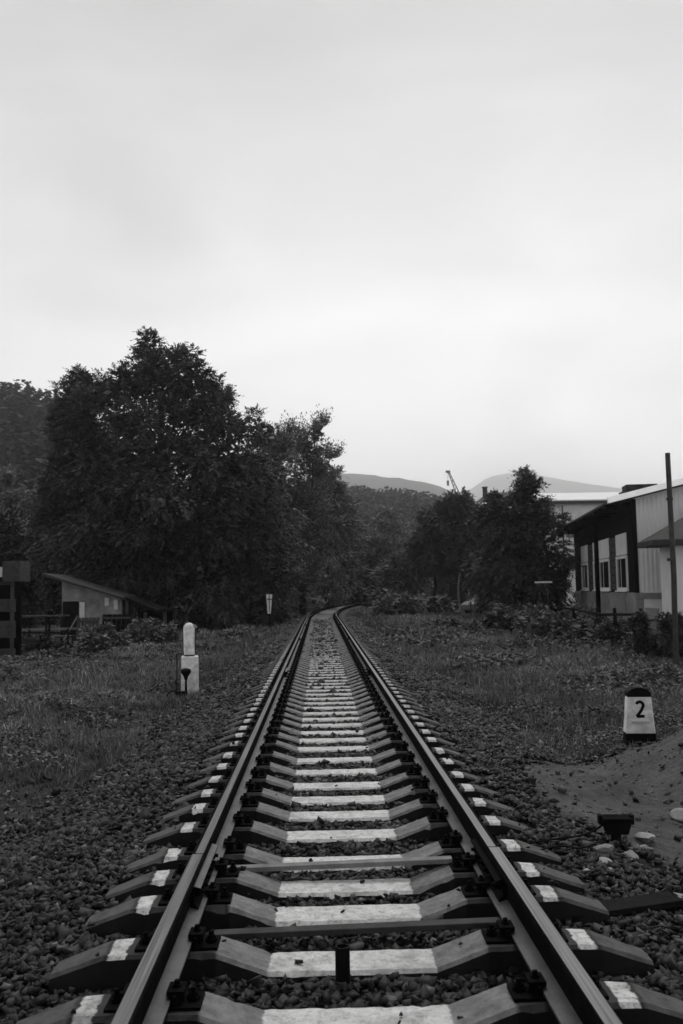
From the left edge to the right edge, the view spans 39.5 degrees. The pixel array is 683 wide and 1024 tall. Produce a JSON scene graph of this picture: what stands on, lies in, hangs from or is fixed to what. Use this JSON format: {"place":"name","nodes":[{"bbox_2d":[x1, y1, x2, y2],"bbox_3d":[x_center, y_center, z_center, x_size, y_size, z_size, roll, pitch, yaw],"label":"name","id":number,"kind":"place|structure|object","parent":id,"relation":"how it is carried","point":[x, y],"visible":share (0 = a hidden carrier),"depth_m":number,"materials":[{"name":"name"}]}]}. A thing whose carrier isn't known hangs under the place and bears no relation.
{"place":"outdoors","nodes":[
{"label":"outdoors","id":0,"kind":"place"},
{"bbox_2d":[0,427,682,1018],"bbox_3d":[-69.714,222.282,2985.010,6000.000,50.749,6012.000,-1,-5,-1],"label":"ground","id":1,"kind":"structure","parent":0,"point":[648,781],"depth_m":8.92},
{"bbox_2d":[0,561,29,657],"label":"timber tower","id":2,"kind":"structure","parent":1,"relation":"on","point":[14,575],"depth_m":31.13,"materials":[{"name":"wood"}]},
{"bbox_2d":[0,463,29,513],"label":"woodland tree","id":3,"kind":"object","parent":1,"relation":"on","point":[11,492],"visible":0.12,"depth_m":99.24,"materials":[{"name":"grey plant"}]},
{"bbox_2d":[0,501,41,608],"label":"woodland tree","id":4,"kind":"object","parent":1,"relation":"on","point":[12,536],"visible":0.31,"depth_m":56.98,"materials":[{"name":"black plant"}]},
{"bbox_2d":[0,511,57,628],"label":"woodland tree","id":5,"kind":"object","parent":1,"relation":"on","point":[29,608],"visible":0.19,"depth_m":58.49,"materials":[{"name":"black plant"}]},
{"bbox_2d":[13,487,59,618],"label":"woodland tree","id":6,"kind":"object","parent":1,"relation":"on","point":[22,506],"visible":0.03,"depth_m":84.02,"materials":[{"name":"black plant"}]},
{"bbox_2d":[17,505,61,623],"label":"woodland tree","id":7,"kind":"object","parent":1,"relation":"on","point":[56,618],"visible":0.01,"depth_m":71.95,"materials":[{"name":"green plant"}]},
{"bbox_2d":[21,632,74,652],"bbox_3d":[-10.456,4.965,33.486,2.405,1.484,1.944,-1,-5,-1],"label":"bush","id":8,"kind":"object","parent":1,"relation":"on","point":[46,642],"visible":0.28,"depth_m":33.12,"materials":[{"name":"black plant"}]},
{"bbox_2d":[63,616,99,646],"bbox_3d":[-10.521,4.791,38.167,1.477,1.277,0.682,-1,-5,-1],"label":"slatted screen","id":9,"kind":"object","parent":1,"relation":"on","point":[88,621],"visible":0.43,"depth_m":38.38,"materials":[{"name":"paint"}]},
{"bbox_2d":[19,363,147,605],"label":"broadleaf tree","id":10,"kind":"object","parent":1,"relation":"on","point":[52,513],"visible":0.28,"depth_m":55.16,"materials":[{"name":"black plant"}]},
{"bbox_2d":[42,573,135,634],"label":"garden shed","id":11,"kind":"structure","parent":1,"relation":"on","point":[81,598],"depth_m":44.54,"materials":[{"name":"paint"}]},
{"bbox_2d":[63,601,78,634],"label":"dark doorway","id":12,"kind":"structure","parent":11,"relation":"in","point":[71,608],"depth_m":44.43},
{"bbox_2d":[70,621,134,653],"bbox_3d":[-8.219,4.582,32.642,2.207,1.658,2.071,-2,-5,17],"label":"bush","id":13,"kind":"object","parent":1,"relation":"on","point":[93,640],"visible":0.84,"depth_m":32.27,"materials":[{"name":"grey plant"}]},
{"bbox_2d":[102,614,130,631],"bbox_3d":[-9.181,4.731,38.682,1.200,1.124,0.323,-1,-5,4],"label":"slatted screen","id":14,"kind":"object","parent":1,"relation":"on","point":[120,624],"visible":0.47,"depth_m":38.75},
{"bbox_2d":[117,617,183,644],"bbox_3d":[-7.411,4.988,37.465,3.148,1.789,2.651,-1,-5,-1],"label":"bush","id":15,"kind":"object","parent":1,"relation":"on","point":[160,632],"visible":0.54,"depth_m":36.95,"materials":[{"name":"grey plant"}]},
{"bbox_2d":[124,596,176,628],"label":"open lean to","id":16,"kind":"object","parent":1,"relation":"on","point":[166,615],"visible":0.52,"depth_m":46.27,"materials":[{"name":"wood"}]},
{"bbox_2d":[20,325,308,632],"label":"broadleaf tree","id":17,"kind":"object","parent":1,"relation":"on","point":[161,563],"visible":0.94,"depth_m":51.72,"materials":[{"name":"black plant"}]},
{"bbox_2d":[181,623,198,694],"bbox_3d":[-2.992,3.023,18.751,0.350,1.670,0.300,0,-5,-8],"label":"white post","id":18,"kind":"object","parent":1,"relation":"on","point":[189,659],"visible":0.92,"depth_m":18.63,"materials":[{"name":"paint"}]},
{"bbox_2d":[0,379,442,592],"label":"wood","id":19,"kind":"object","parent":1,"relation":"on","point":[21,408],"visible":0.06,"depth_m":231.26,"materials":[{"name":"black plant"}]},
{"bbox_2d":[189,602,266,627],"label":"bush","id":20,"kind":"object","parent":1,"relation":"on","point":[256,619],"visible":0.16,"depth_m":55.94,"materials":[{"name":"black plant"}]},
{"bbox_2d":[224,403,321,623],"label":"broadleaf tree","id":21,"kind":"object","parent":1,"relation":"on","point":[276,445],"visible":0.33,"depth_m":59.99,"materials":[{"name":"black plant"}]},
{"bbox_2d":[278,591,328,614],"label":"bush","id":22,"kind":"object","parent":1,"relation":"on","point":[295,611],"visible":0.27,"depth_m":76.65,"materials":[{"name":"black plant"}]},
{"bbox_2d":[265,404,346,614],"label":"broadleaf tree","id":23,"kind":"object","parent":1,"relation":"on","point":[311,452],"visible":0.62,"depth_m":67.59,"materials":[{"name":"black plant"}]},
{"bbox_2d":[262,661,383,671],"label":"railway sleeper","id":24,"kind":"object","parent":1,"relation":"on","point":[327,670],"visible":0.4,"depth_m":19.93,"materials":[{"name":"concrete"}]},
{"bbox_2d":[250,677,399,689],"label":"railway sleeper","id":25,"kind":"object","parent":1,"relation":"on","point":[362,682],"visible":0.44,"depth_m":16.45,"materials":[{"name":"concrete"}]},
{"bbox_2d":[192,667,285,884],"bbox_3d":[-0.914,2.436,11.320,0.150,0.180,12.488,-1,-5,-1],"label":"steel rail","id":26,"kind":"object","parent":25,"relation":"on","point":[219,827],"visible":0.85,"depth_m":7.17,"materials":[{"name":"metal"}]},
{"bbox_2d":[348,634,371,673],"bbox_3d":[0.390,3.434,23.814,0.150,0.180,12.488,-1,-5,-1],"label":"steel rail","id":27,"kind":"object","parent":25,"relation":"on","point":[363,659],"visible":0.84,"depth_m":21.84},
{"bbox_2d":[368,665,498,876],"bbox_3d":[0.680,2.412,11.360,0.150,0.180,12.488,-1,-5,-1],"label":"steel rail","id":28,"kind":"object","parent":25,"relation":"on","point":[463,819],"visible":0.88,"depth_m":7.23,"materials":[{"name":"metal"}]},
{"bbox_2d":[261,668,391,679],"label":"railway sleeper","id":29,"kind":"object","parent":1,"relation":"on","point":[318,678],"visible":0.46,"depth_m":18.19,"materials":[{"name":"concrete"}]},
{"bbox_2d":[264,671,391,682],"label":"railway sleeper","id":30,"kind":"object","parent":1,"relation":"on","point":[312,681],"visible":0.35,"depth_m":17.63,"materials":[{"name":"concrete"}]},
{"bbox_2d":[283,635,299,675],"bbox_3d":[-1.203,3.458,23.775,0.150,0.180,12.488,-1,-5,-1],"label":"steel rail","id":31,"kind":"object","parent":30,"relation":"on","point":[289,659],"visible":0.83,"depth_m":21.82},
{"bbox_2d":[230,704,426,722],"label":"railway sleeper","id":32,"kind":"object","parent":1,"relation":"on","point":[363,718],"visible":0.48,"depth_m":12.37,"materials":[{"name":"concrete"}]},
{"bbox_2d":[240,690,416,705],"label":"railway sleeper","id":33,"kind":"object","parent":1,"relation":"on","point":[356,702],"visible":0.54,"depth_m":14.12,"materials":[{"name":"concrete"}]},
{"bbox_2d":[243,686,413,701],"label":"railway sleeper","id":34,"kind":"object","parent":1,"relation":"on","point":[358,697],"visible":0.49,"depth_m":14.71,"materials":[{"name":"concrete"}]},
{"bbox_2d":[252,680,404,692],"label":"railway sleeper","id":35,"kind":"object","parent":1,"relation":"on","point":[360,687],"visible":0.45,"depth_m":15.87,"materials":[{"name":"concrete"}]},
{"bbox_2d":[260,674,396,685],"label":"railway sleeper","id":36,"kind":"object","parent":1,"relation":"on","point":[309,684],"visible":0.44,"depth_m":17.04,"materials":[{"name":"concrete"}]},
{"bbox_2d":[233,699,424,716],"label":"railway sleeper","id":37,"kind":"object","parent":1,"relation":"on","point":[374,707],"visible":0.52,"depth_m":12.94,"materials":[{"name":"concrete"}]},
{"bbox_2d":[218,723,440,744],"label":"railway sleeper","id":38,"kind":"object","parent":1,"relation":"on","point":[379,736],"visible":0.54,"depth_m":10.61,"materials":[{"name":"concrete"}]},
{"bbox_2d":[207,730,452,753],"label":"railway sleeper","id":39,"kind":"object","parent":1,"relation":"on","point":[391,742],"visible":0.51,"depth_m":10.02,"materials":[{"name":"concrete"}]},
{"bbox_2d":[225,716,435,736],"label":"railway sleeper","id":40,"kind":"object","parent":1,"relation":"on","point":[378,728],"visible":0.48,"depth_m":11.20,"materials":[{"name":"concrete"}]},
{"bbox_2d":[238,694,422,710],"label":"railway sleeper","id":41,"kind":"object","parent":1,"relation":"on","point":[372,702],"visible":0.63,"depth_m":13.54,"materials":[{"name":"concrete"}]},
{"bbox_2d":[224,710,438,728],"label":"railway sleeper","id":42,"kind":"object","parent":1,"relation":"on","point":[381,718],"visible":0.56,"depth_m":11.78,"materials":[{"name":"concrete"}]},
{"bbox_2d":[186,763,477,792],"bbox_3d":[-0.042,2.339,8.215,2.700,0.298,0.315,-1,-5,-1],"label":"railway sleeper","id":43,"kind":"object","parent":1,"relation":"on","point":[410,776],"visible":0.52,"depth_m":8.13,"materials":[{"name":"concrete"}]},
{"bbox_2d":[300,465,364,606],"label":"broadleaf tree","id":44,"kind":"object","parent":1,"relation":"on","point":[340,537],"visible":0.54,"depth_m":83.15,"materials":[{"name":"black plant"}]},
{"bbox_2d":[203,740,461,765],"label":"railway sleeper","id":45,"kind":"object","parent":1,"relation":"on","point":[397,752],"visible":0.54,"depth_m":9.37,"materials":[{"name":"concrete"}]},
{"bbox_2d":[253,683,411,696],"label":"railway sleeper","id":46,"kind":"object","parent":1,"relation":"on","point":[301,694],"visible":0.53,"depth_m":15.28,"materials":[{"name":"concrete"}]},
{"bbox_2d":[171,775,496,808],"bbox_3d":[-0.029,2.288,7.646,2.700,0.298,0.315,-1,-5,-1],"label":"railway sleeper","id":47,"kind":"object","parent":1,"relation":"on","point":[406,794],"visible":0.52,"depth_m":7.57,"materials":[{"name":"concrete"}]},
{"bbox_2d":[202,751,465,779],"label":"railway sleeper","id":48,"kind":"object","parent":1,"relation":"on","point":[403,764],"visible":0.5,"depth_m":8.75,"materials":[{"name":"concrete"}]},
{"bbox_2d":[142,806,527,848],"bbox_3d":[-0.003,2.200,6.551,2.700,0.298,0.315,-1,-5,-1],"label":"railway sleeper","id":49,"kind":"object","parent":1,"relation":"on","point":[433,826],"visible":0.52,"depth_m":6.46,"materials":[{"name":"concrete"}]},
{"bbox_2d":[0,617,682,1023],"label":"ballast gravel","id":50,"kind":"structure","parent":1,"relation":"on","point":[84,847],"depth_m":6.36,"materials":[{"name":"gravel"}]},
{"bbox_2d":[261,664,385,673],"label":"railway sleeper","id":51,"kind":"object","parent":50,"relation":"on","point":[306,672],"visible":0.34,"depth_m":19.37,"materials":[{"name":"concrete"}]},
{"bbox_2d":[267,659,382,669],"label":"railway sleeper","id":52,"kind":"object","parent":50,"relation":"on","point":[344,667],"visible":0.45,"depth_m":20.54,"materials":[{"name":"concrete"}]},
{"bbox_2d":[263,666,391,676],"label":"railway sleeper","id":53,"kind":"object","parent":50,"relation":"on","point":[322,675],"visible":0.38,"depth_m":18.80,"materials":[{"name":"concrete"}]},
{"bbox_2d":[160,789,513,824],"bbox_3d":[-0.016,2.244,7.116,2.700,0.298,0.315,-1,-5,-1],"label":"railway sleeper","id":54,"kind":"object","parent":50,"relation":"on","point":[411,811],"visible":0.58,"depth_m":7.03,"materials":[{"name":"concrete"}]},
{"bbox_2d":[335,943,349,990],"bbox_3d":[0.006,2.010,4.101,0.064,0.263,0.064,-1,-5,-1],"label":"pipe stub","id":55,"kind":"object","parent":50,"relation":"on","point":[342,962],"visible":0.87,"depth_m":4.08,"materials":[{"name":"black paint"}]},
{"bbox_2d":[214,917,501,939],"bbox_3d":[0.087,2.019,4.605,1.412,0.030,0.076,-2,-5,0],"label":"loose board","id":56,"kind":"object","parent":50,"relation":"on","point":[358,928],"visible":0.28,"depth_m":4.57,"materials":[{"name":"wood"}]},
{"bbox_2d":[0,599,682,870],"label":"grass","id":57,"kind":"structure","parent":1,"relation":"on","point":[104,674],"depth_m":19.15,"materials":[{"name":"plant"}]},
{"bbox_2d":[122,830,562,873],"bbox_3d":[0.012,2.146,5.899,2.700,0.298,0.315,-1,-5,-2],"label":"railway sleeper","id":58,"kind":"object","parent":1,"relation":"on","point":[239,853],"visible":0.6,"depth_m":5.84,"materials":[{"name":"concrete"}]},
{"bbox_2d":[105,852,583,904],"bbox_3d":[0.023,2.110,5.420,2.700,0.298,0.315,-1,-5,-1],"label":"railway sleeper","id":59,"kind":"object","parent":1,"relation":"on","point":[445,878],"visible":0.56,"depth_m":5.34,"materials":[{"name":"concrete"}]},
{"bbox_2d":[227,856,451,871],"bbox_3d":[-0.028,2.061,5.553,1.346,0.030,0.070,-3,-5,1],"label":"loose board","id":60,"kind":"object","parent":59,"relation":"on","point":[349,864],"visible":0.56,"depth_m":5.52,"materials":[{"name":"grey wood"}]},
{"bbox_2d":[312,512,376,604],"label":"woodland tree","id":61,"kind":"object","parent":1,"relation":"on","point":[355,567],"visible":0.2,"depth_m":111.37,"materials":[{"name":"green plant"}]},
{"bbox_2d":[83,875,609,939],"bbox_3d":[0.034,2.071,4.966,2.700,0.298,0.315,-1,-5,-2],"label":"railway sleeper","id":62,"kind":"object","parent":1,"relation":"on","point":[225,908],"visible":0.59,"depth_m":4.89,"materials":[{"name":"concrete"}]},
{"bbox_2d":[16,969,682,1023],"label":"railway sleeper","id":63,"kind":"object","parent":1,"relation":"on","point":[516,1002],"visible":0.69,"depth_m":3.71,"materials":[{"name":"concrete"}]},
{"bbox_2d":[48,917,654,995],"bbox_3d":[0.048,2.021,4.334,2.700,0.298,0.315,-1,-5,-1],"label":"railway sleeper","id":64,"kind":"object","parent":1,"relation":"on","point":[491,949],"visible":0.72,"depth_m":4.24,"materials":[{"name":"concrete"}]},
{"bbox_2d":[110,854,208,1023],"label":"steel rail","id":65,"kind":"object","parent":64,"relation":"on","point":[145,999],"visible":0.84,"depth_m":3.86,"materials":[{"name":"metal"}]},
{"bbox_2d":[184,843,217,909],"bbox_3d":[-0.769,1.940,5.092,0.144,0.116,0.800,-1,-5,-1],"label":"joint bar","id":66,"kind":"object","parent":65,"relation":"attached to","point":[201,883],"visible":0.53,"depth_m":4.92,"materials":[{"name":"black metal"}]},
{"bbox_2d":[486,847,622,1023],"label":"steel rail","id":67,"kind":"object","parent":64,"relation":"on","point":[572,993],"visible":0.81,"depth_m":3.81,"materials":[{"name":"metal"}]},
{"bbox_2d":[471,838,506,901],"bbox_3d":[0.825,1.917,5.131,0.144,0.116,0.800,-1,-5,-1],"label":"joint bar","id":68,"kind":"object","parent":67,"relation":"attached to","point":[491,873],"visible":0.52,"depth_m":4.98,"materials":[{"name":"black metal"}]},
{"bbox_2d":[335,493,371,603],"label":"woodland tree","id":69,"kind":"object","parent":1,"relation":"on","point":[363,573],"visible":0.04,"depth_m":127.46,"materials":[{"name":"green plant"}]},
{"bbox_2d":[345,587,375,606],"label":"bush","id":70,"kind":"object","parent":1,"relation":"on","point":[357,597],"visible":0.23,"depth_m":95.12,"materials":[{"name":"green plant"}]},
{"bbox_2d":[357,519,389,564],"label":"woodland tree","id":71,"kind":"object","parent":1,"relation":"on","point":[371,529],"visible":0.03,"depth_m":133.46,"materials":[{"name":"black plant"}]},
{"bbox_2d":[356,532,399,588],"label":"woodland tree","id":72,"kind":"object","parent":1,"relation":"on","point":[372,562],"visible":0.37,"depth_m":126.91,"materials":[{"name":"black plant"}]},
{"bbox_2d":[359,513,401,552],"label":"woodland tree","id":73,"kind":"object","parent":1,"relation":"on","point":[380,523],"visible":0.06,"depth_m":158.18,"materials":[{"name":"black plant"}]},
{"bbox_2d":[371,503,412,544],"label":"woodland tree","id":74,"kind":"object","parent":1,"relation":"on","point":[389,514],"visible":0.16,"depth_m":164.99,"materials":[{"name":"grey plant"}]},
{"bbox_2d":[380,533,408,566],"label":"woodland tree","id":75,"kind":"object","parent":1,"relation":"on","point":[394,548],"visible":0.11,"depth_m":129.85,"materials":[{"name":"grey plant"}]},
{"bbox_2d":[367,588,430,615],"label":"bush","id":76,"kind":"object","parent":1,"relation":"on","point":[391,603],"visible":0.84,"depth_m":69.02,"materials":[{"name":"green plant"}]},
{"bbox_2d":[367,549,433,605],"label":"broadleaf tree","id":77,"kind":"object","parent":1,"relation":"on","point":[394,576],"visible":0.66,"depth_m":90.49,"materials":[{"name":"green plant"}]},
{"bbox_2d":[415,593,458,613],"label":"bush","id":78,"kind":"object","parent":1,"relation":"on","point":[439,604],"visible":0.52,"depth_m":72.84,"materials":[{"name":"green plant"}]},
{"bbox_2d":[401,486,479,609],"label":"broadleaf tree","id":79,"kind":"object","parent":1,"relation":"on","point":[440,541],"visible":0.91,"depth_m":79.29,"materials":[{"name":"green plant"}]},
{"bbox_2d":[457,506,496,610],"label":"broadleaf tree","id":80,"kind":"object","parent":1,"relation":"on","point":[470,568],"visible":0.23,"depth_m":61.90,"materials":[{"name":"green plant"}]},
{"bbox_2d":[465,602,543,632],"bbox_3d":[7.145,4.821,40.090,3.514,2.121,3.093,-4,-6,34],"label":"bush","id":81,"kind":"object","parent":1,"relation":"on","point":[498,619],"visible":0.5,"depth_m":39.64,"materials":[{"name":"grey plant"}]},
{"bbox_2d":[468,464,582,625],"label":"broadleaf tree","id":82,"kind":"object","parent":1,"relation":"on","point":[507,576],"visible":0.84,"depth_m":46.65,"materials":[{"name":"black plant"}]},
{"bbox_2d":[513,601,612,638],"bbox_3d":[8.359,4.342,36.025,3.974,1.902,3.358,-1,-5,-1],"label":"bush","id":83,"kind":"object","parent":1,"relation":"on","point":[546,625],"visible":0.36,"depth_m":35.88,"materials":[{"name":"black plant"}]},
{"bbox_2d":[549,612,626,643],"bbox_3d":[8.223,4.114,31.113,2.999,1.690,2.388,-1,-5,-1],"label":"bush","id":84,"kind":"object","parent":1,"relation":"on","point":[576,627],"visible":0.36,"depth_m":30.75,"materials":[{"name":"grey plant"}]},
{"bbox_2d":[538,602,642,646],"bbox_3d":[8.411,4.020,33.488,0.360,1.507,13.003,-1,-5,-1],"label":"wooden fence","id":85,"kind":"object","parent":1,"relation":"on","point":[614,614],"visible":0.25,"depth_m":30.05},
{"bbox_2d":[530,492,661,604],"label":"long building","id":86,"kind":"structure","parent":1,"relation":"on","point":[576,505],"depth_m":93.68,"materials":[{"name":"metal"}]},
{"bbox_2d":[593,522,600,622],"bbox_3d":[9.739,2.587,36.145,0.180,4.400,0.171,-1,-5,-1],"label":"pole","id":87,"kind":"object","parent":1,"relation":"on","point":[596,563],"visible":0.66,"depth_m":36.12,"materials":[{"name":"black metal"}]},
{"bbox_2d":[516,731,682,868],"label":"dirt crumbs","id":88,"kind":"object","parent":1,"relation":"on","point":[623,801],"visible":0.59,"depth_m":8.31,"materials":[{"name":"soil"}]},
{"bbox_2d":[590,616,632,645],"bbox_3d":[8.549,3.908,29.520,1.875,1.524,1.551,-1,-5,-1],"label":"bush","id":89,"kind":"object","parent":1,"relation":"on","point":[607,630],"visible":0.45,"depth_m":29.30,"materials":[{"name":"grey plant"}]},
{"bbox_2d":[597,813,633,847],"bbox_3d":[1.816,2.158,6.274,0.229,0.318,0.144,-1,-5,4],"label":"junction box","id":90,"kind":"object","parent":1,"relation":"on","point":[616,826],"visible":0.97,"depth_m":6.23,"materials":[{"name":"black paint"}]},
{"bbox_2d":[528,824,603,843],"bbox_3d":[1.442,2.102,6.193,0.616,0.093,0.075,1,-5,-22],"label":"cable","id":91,"kind":"object","parent":90,"relation":"attached to","point":[583,834],"visible":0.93,"depth_m":6.18,"materials":[{"name":"rubber"}]},
{"bbox_2d":[561,478,682,632],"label":"workshop","id":92,"kind":"structure","parent":1,"relation":"on","point":[630,517],"depth_m":34.91,"materials":[{"name":"concrete"}]},
{"bbox_2d":[580,545,589,590],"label":"window","id":93,"kind":"structure","parent":92,"relation":"in","point":[584,552],"depth_m":46.05,"materials":[{"name":"white glass"}]},
{"bbox_2d":[598,538,610,591],"bbox_3d":[11.063,2.259,40.140,0.139,2.180,2.875,-2,-5,7],"label":"window","id":94,"kind":"structure","parent":92,"relation":"in","point":[604,564],"depth_m":39.99,"materials":[{"name":"white glass"}]},
{"bbox_2d":[615,532,628,591],"bbox_3d":[10.562,1.924,35.939,0.139,2.180,2.324,-2,-5,7],"label":"window","id":95,"kind":"structure","parent":92,"relation":"in","point":[622,580],"depth_m":35.83,"materials":[{"name":"white glass"}]},
{"bbox_2d":[573,891,682,922],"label":"loose plank","id":96,"kind":"object","parent":1,"relation":"on","point":[651,902],"visible":0.69,"depth_m":5.05,"materials":[{"name":"wood"}]},
{"bbox_2d":[624,609,654,657],"bbox_3d":[8.169,3.509,26.014,0.788,1.713,0.847,1,-5,-25],"label":"ivy clump","id":97,"kind":"object","parent":1,"relation":"on","point":[639,622],"visible":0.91,"depth_m":25.89,"materials":[{"name":"black plant"}]},
{"bbox_2d":[623,686,656,745],"bbox_3d":[3.546,2.610,11.309,0.417,1.045,0.253,-2,-5,7],"label":"distance post","id":98,"kind":"object","parent":1,"relation":"on","point":[639,724],"visible":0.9,"depth_m":11.24,"materials":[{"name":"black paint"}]},
{"bbox_2d":[645,608,659,655],"bbox_3d":[8.511,3.295,25.909,0.399,1.380,0.065,-1,-5,-1],"label":"leaning board","id":99,"kind":"object","parent":1,"relation":"on","point":[650,613],"visible":0.54,"depth_m":25.93,"materials":[{"name":"wood"}]},
{"bbox_2d":[648,629,665,658],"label":"ivy clump","id":100,"kind":"object","parent":1,"relation":"on","point":[654,646],"visible":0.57,"depth_m":25.55,"materials":[{"name":"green plant"}]},
{"bbox_2d":[637,517,682,616],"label":"annex building","id":101,"kind":"structure","parent":1,"relation":"on","point":[659,539],"depth_m":30.43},
{"bbox_2d":[654,611,682,659],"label":"ivy clump","id":102,"kind":"object","parent":1,"relation":"on","point":[664,626],"visible":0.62,"depth_m":24.36,"materials":[{"name":"black plant"}]},
{"bbox_2d":[665,453,678,664],"bbox_3d":[7.875,1.183,22.668,0.214,5.227,0.166,-1,-5,-1],"label":"metal pole","id":103,"kind":"object","parent":1,"relation":"on","point":[672,560],"visible":0.9,"depth_m":22.62,"materials":[{"name":"metal"}]},
{"bbox_2d":[0,0,682,494],"label":"sky","id":104,"kind":"structure","parent":0,"point":[451,229],"materials":[{"name":"white"}]},
{"bbox_2d":[287,473,454,496],"bbox_3d":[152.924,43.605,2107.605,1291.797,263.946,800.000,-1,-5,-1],"label":"hill","id":105,"kind":"structure","parent":0,"point":[376,482],"depth_m":1971.16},
{"bbox_2d":[468,473,621,500],"bbox_3d":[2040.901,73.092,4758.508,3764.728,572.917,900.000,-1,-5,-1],"label":"hill","id":106,"kind":"structure","parent":0,"point":[501,483],"depth_m":4634.79,"materials":[{"name":"grey"}]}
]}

